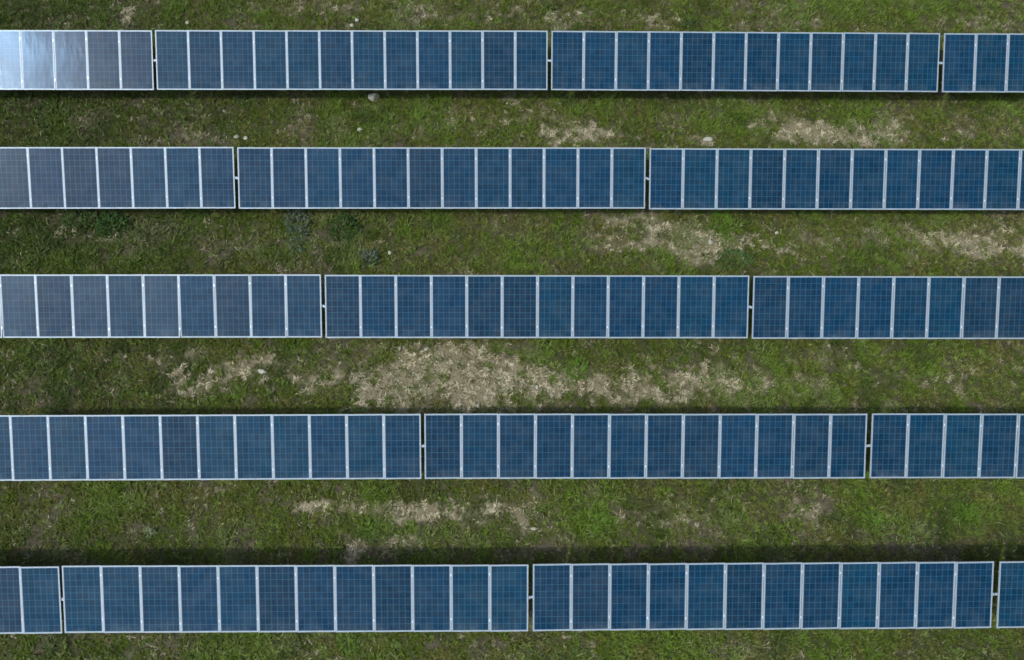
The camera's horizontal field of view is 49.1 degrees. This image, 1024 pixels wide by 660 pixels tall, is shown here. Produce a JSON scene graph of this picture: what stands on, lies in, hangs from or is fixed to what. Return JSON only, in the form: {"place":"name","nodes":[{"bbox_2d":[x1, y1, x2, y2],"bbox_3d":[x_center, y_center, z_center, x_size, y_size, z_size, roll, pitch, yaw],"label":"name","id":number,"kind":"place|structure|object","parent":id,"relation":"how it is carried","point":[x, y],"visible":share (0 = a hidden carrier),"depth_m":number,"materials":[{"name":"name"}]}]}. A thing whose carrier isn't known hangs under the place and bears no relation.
{"place":"outdoors","nodes":[
{"label":"outdoors","id":0,"kind":"place"},
{"bbox_2d":[0,0,1023,659],"bbox_3d":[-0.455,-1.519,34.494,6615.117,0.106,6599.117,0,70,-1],"label":"ground","id":1,"kind":"structure","parent":0,"point":[534,488],"depth_m":33.63,"materials":[{"name":"green plant"}]},
{"bbox_2d":[0,566,62,633],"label":"solar table","id":2,"kind":"object","parent":1,"relation":"on","point":[31,599],"visible":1,"depth_m":29.44,"materials":[{"name":"blue glass"}]},
{"bbox_2d":[0,30,154,90],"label":"solar table","id":3,"kind":"object","parent":1,"relation":"on","point":[119,60],"visible":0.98,"depth_m":34.95,"materials":[{"name":"blue glass"}]},
{"bbox_2d":[57,209,102,230],"bbox_3d":[-13.434,-3.483,34.799,1.490,0.443,0.849,0,70,-1],"label":"bush","id":4,"kind":"object","parent":1,"relation":"on","point":[71,213],"visible":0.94,"depth_m":34.80,"materials":[{"name":"green plant"}]},
{"bbox_2d":[94,211,132,242],"bbox_3d":[-12.389,-3.244,34.692,1.196,0.499,1.121,0,70,-1],"label":"bush","id":5,"kind":"object","parent":1,"relation":"on","point":[108,217],"visible":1,"depth_m":34.72,"materials":[{"name":"green plant"}]},
{"bbox_2d":[0,147,235,208],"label":"solar table","id":6,"kind":"object","parent":1,"relation":"on","point":[106,177],"visible":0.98,"depth_m":33.54,"materials":[{"name":"blue glass"}]},
{"bbox_2d":[143,525,156,539],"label":"weed plant","id":7,"kind":"object","parent":1,"relation":"on","point":[146,531],"visible":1,"depth_m":31.64,"materials":[{"name":"green plant"}]},
{"bbox_2d":[0,274,322,337],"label":"solar table","id":8,"kind":"object","parent":1,"relation":"on","point":[139,305],"visible":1,"depth_m":32.21,"materials":[{"name":"blue glass"}]},
{"bbox_2d":[185,208,211,217],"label":"bush","id":9,"kind":"object","parent":1,"relation":"on","point":[187,212],"visible":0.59,"depth_m":34.97,"materials":[{"name":"green plant"}]},
{"bbox_2d":[0,414,422,480],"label":"solar table","id":10,"kind":"object","parent":1,"relation":"on","point":[195,447],"visible":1,"depth_m":30.80,"materials":[{"name":"blue glass"}]},
{"bbox_2d":[258,369,266,373],"bbox_3d":[-7.444,1.235,33.369,0.288,0.109,0.146,8,66,4],"label":"pale stone","id":11,"kind":"object","parent":1,"relation":"on","point":[261,371],"visible":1,"depth_m":33.34,"materials":[{"name":"white stone"}]},
{"bbox_2d":[62,564,529,632],"bbox_3d":[-5.695,7.349,30.290,12.350,2.436,1.671,0,70,-1],"label":"solar table","id":12,"kind":"object","parent":1,"relation":"on","point":[257,598],"visible":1,"depth_m":29.53,"materials":[{"name":"blue glass"}]},
{"bbox_2d":[284,209,312,254],"bbox_3d":[-6.702,-3.197,34.825,0.974,0.408,1.862,0,70,-1],"label":"thistle plant","id":13,"kind":"object","parent":1,"relation":"on","point":[298,218],"visible":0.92,"depth_m":34.82,"materials":[{"name":"green plant"}]},
{"bbox_2d":[327,211,361,241],"bbox_3d":[-5.220,-3.258,34.810,1.103,0.506,1.031,0,70,-1],"label":"bush","id":14,"kind":"object","parent":1,"relation":"on","point":[339,216],"visible":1,"depth_m":34.82,"materials":[{"name":"green plant"}]},
{"bbox_2d":[336,632,356,655],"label":"weed plant","id":15,"kind":"object","parent":1,"relation":"on","point":[345,649],"visible":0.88,"depth_m":30.71,"materials":[{"name":"green plant"}]},
{"bbox_2d":[155,30,548,90],"bbox_3d":[-5.009,-8.187,35.822,12.350,2.451,1.679,0,70,-1],"label":"solar table","id":16,"kind":"object","parent":1,"relation":"on","point":[219,60],"visible":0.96,"depth_m":35.07,"materials":[{"name":"blue glass"}]},
{"bbox_2d":[355,518,379,540],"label":"weed plant","id":17,"kind":"object","parent":1,"relation":"on","point":[363,527],"visible":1,"depth_m":31.75,"materials":[{"name":"green plant"}]},
{"bbox_2d":[359,248,380,267],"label":"thistle plant","id":18,"kind":"object","parent":1,"relation":"on","point":[373,255],"visible":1,"depth_m":34.53,"materials":[{"name":"green plant"}]},
{"bbox_2d":[368,93,379,101],"bbox_3d":[-4.499,-7.566,36.462,0.382,0.426,0.240,1,69,2],"label":"pale stone","id":19,"kind":"object","parent":1,"relation":"on","point":[373,97],"visible":1,"depth_m":36.35,"materials":[{"name":"grey stone"}]},
{"bbox_2d":[236,147,646,208],"bbox_3d":[-2.106,-4.295,34.448,12.350,2.499,1.682,0,70,-1],"label":"solar table","id":20,"kind":"object","parent":1,"relation":"on","point":[457,177],"visible":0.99,"depth_m":33.67,"materials":[{"name":"blue glass"}]},
{"bbox_2d":[0,0,1023,659],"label":"straw","id":21,"kind":"object","parent":1,"relation":"on","point":[508,384],"visible":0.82,"depth_m":33.48,"materials":[{"name":"beige plant"}]},
{"bbox_2d":[323,275,749,337],"bbox_3d":[0.726,-0.404,33.113,12.350,2.474,1.678,0,70,-1],"label":"solar table","id":22,"kind":"object","parent":1,"relation":"on","point":[498,306],"visible":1,"depth_m":32.34,"materials":[{"name":"blue glass"}]},
{"bbox_2d":[565,356,588,381],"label":"weed plant","id":23,"kind":"object","parent":1,"relation":"on","point":[578,370],"visible":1,"depth_m":33.44,"materials":[{"name":"green plant"}]},
{"bbox_2d":[578,512,613,534],"bbox_3d":[2.379,5.530,31.895,1.060,0.286,0.719,0,70,-1],"label":"weed plant","id":24,"kind":"object","parent":1,"relation":"on","point":[601,520],"visible":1,"depth_m":31.91,"materials":[{"name":"green plant"}]},
{"bbox_2d":[423,413,867,478],"bbox_3d":[3.695,3.487,31.745,12.350,2.512,1.684,0,70,-1],"label":"solar table","id":25,"kind":"object","parent":1,"relation":"on","point":[618,446],"visible":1,"depth_m":30.96,"materials":[{"name":"blue glass"}]},
{"bbox_2d":[676,18,699,30],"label":"bush","id":26,"kind":"object","parent":1,"relation":"on","point":[685,23],"visible":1,"depth_m":37.52,"materials":[{"name":"green plant"}]},
{"bbox_2d":[703,137,712,141],"bbox_3d":[6.322,-6.163,36.164,0.306,0.136,0.161,1,75,-1],"label":"pale stone","id":27,"kind":"object","parent":1,"relation":"on","point":[709,139],"visible":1,"depth_m":36.12,"materials":[{"name":"white stone"}]},
{"bbox_2d":[709,209,733,241],"bbox_3d":[6.615,-3.334,35.106,0.783,0.278,1.221,-11,71,-5],"label":"weed plant","id":28,"kind":"object","parent":1,"relation":"on","point":[720,215],"visible":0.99,"depth_m":35.12,"materials":[{"name":"green plant"}]},
{"bbox_2d":[713,247,755,269],"bbox_3d":[6.883,-2.230,34.682,1.378,0.317,0.818,0,70,-1],"label":"weed plant","id":29,"kind":"object","parent":1,"relation":"on","point":[731,250],"visible":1,"depth_m":34.70,"materials":[{"name":"green plant"}]},
{"bbox_2d":[549,31,940,92],"bbox_3d":[7.340,-8.180,35.981,12.350,2.445,1.682,0,70,-1],"label":"solar table","id":30,"kind":"object","parent":1,"relation":"on","point":[613,61],"visible":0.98,"depth_m":35.23,"materials":[{"name":"blue glass"}]},
{"bbox_2d":[531,561,993,630],"bbox_3d":[6.657,7.323,30.455,12.350,2.442,1.683,0,70,-1],"label":"solar table","id":31,"kind":"object","parent":1,"relation":"on","point":[573,597],"visible":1,"depth_m":29.70,"materials":[{"name":"blue glass"}]},
{"bbox_2d":[647,148,1023,209],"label":"solar table","id":32,"kind":"object","parent":1,"relation":"on","point":[692,175],"visible":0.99,"depth_m":33.82,"materials":[{"name":"blue glass"}]},
{"bbox_2d":[855,506,884,532],"bbox_3d":[10.230,5.365,32.056,0.948,0.327,0.818,17,71,5],"label":"weed plant","id":33,"kind":"object","parent":1,"relation":"on","point":[873,514],"visible":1,"depth_m":32.05,"materials":[{"name":"green plant"}]},
{"bbox_2d":[750,276,1023,338],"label":"solar table","id":34,"kind":"object","parent":1,"relation":"on","point":[992,307],"visible":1,"depth_m":32.47,"materials":[{"name":"blue glass"}]},
{"bbox_2d":[868,413,1023,478],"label":"solar table","id":35,"kind":"object","parent":1,"relation":"on","point":[897,452],"visible":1,"depth_m":31.07,"materials":[{"name":"blue glass"}]},
{"bbox_2d":[953,500,979,528],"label":"weed plant","id":36,"kind":"object","parent":1,"relation":"on","point":[971,508],"visible":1,"depth_m":32.14,"materials":[{"name":"green plant"}]},
{"bbox_2d":[941,33,1023,92],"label":"solar table","id":37,"kind":"object","parent":1,"relation":"on","point":[987,63],"visible":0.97,"depth_m":35.31,"materials":[{"name":"blue glass"}]},
{"bbox_2d":[994,561,1023,627],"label":"solar table","id":38,"kind":"object","parent":1,"relation":"on","point":[1010,605],"visible":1,"depth_m":29.79,"materials":[{"name":"blue glass"}]}
]}

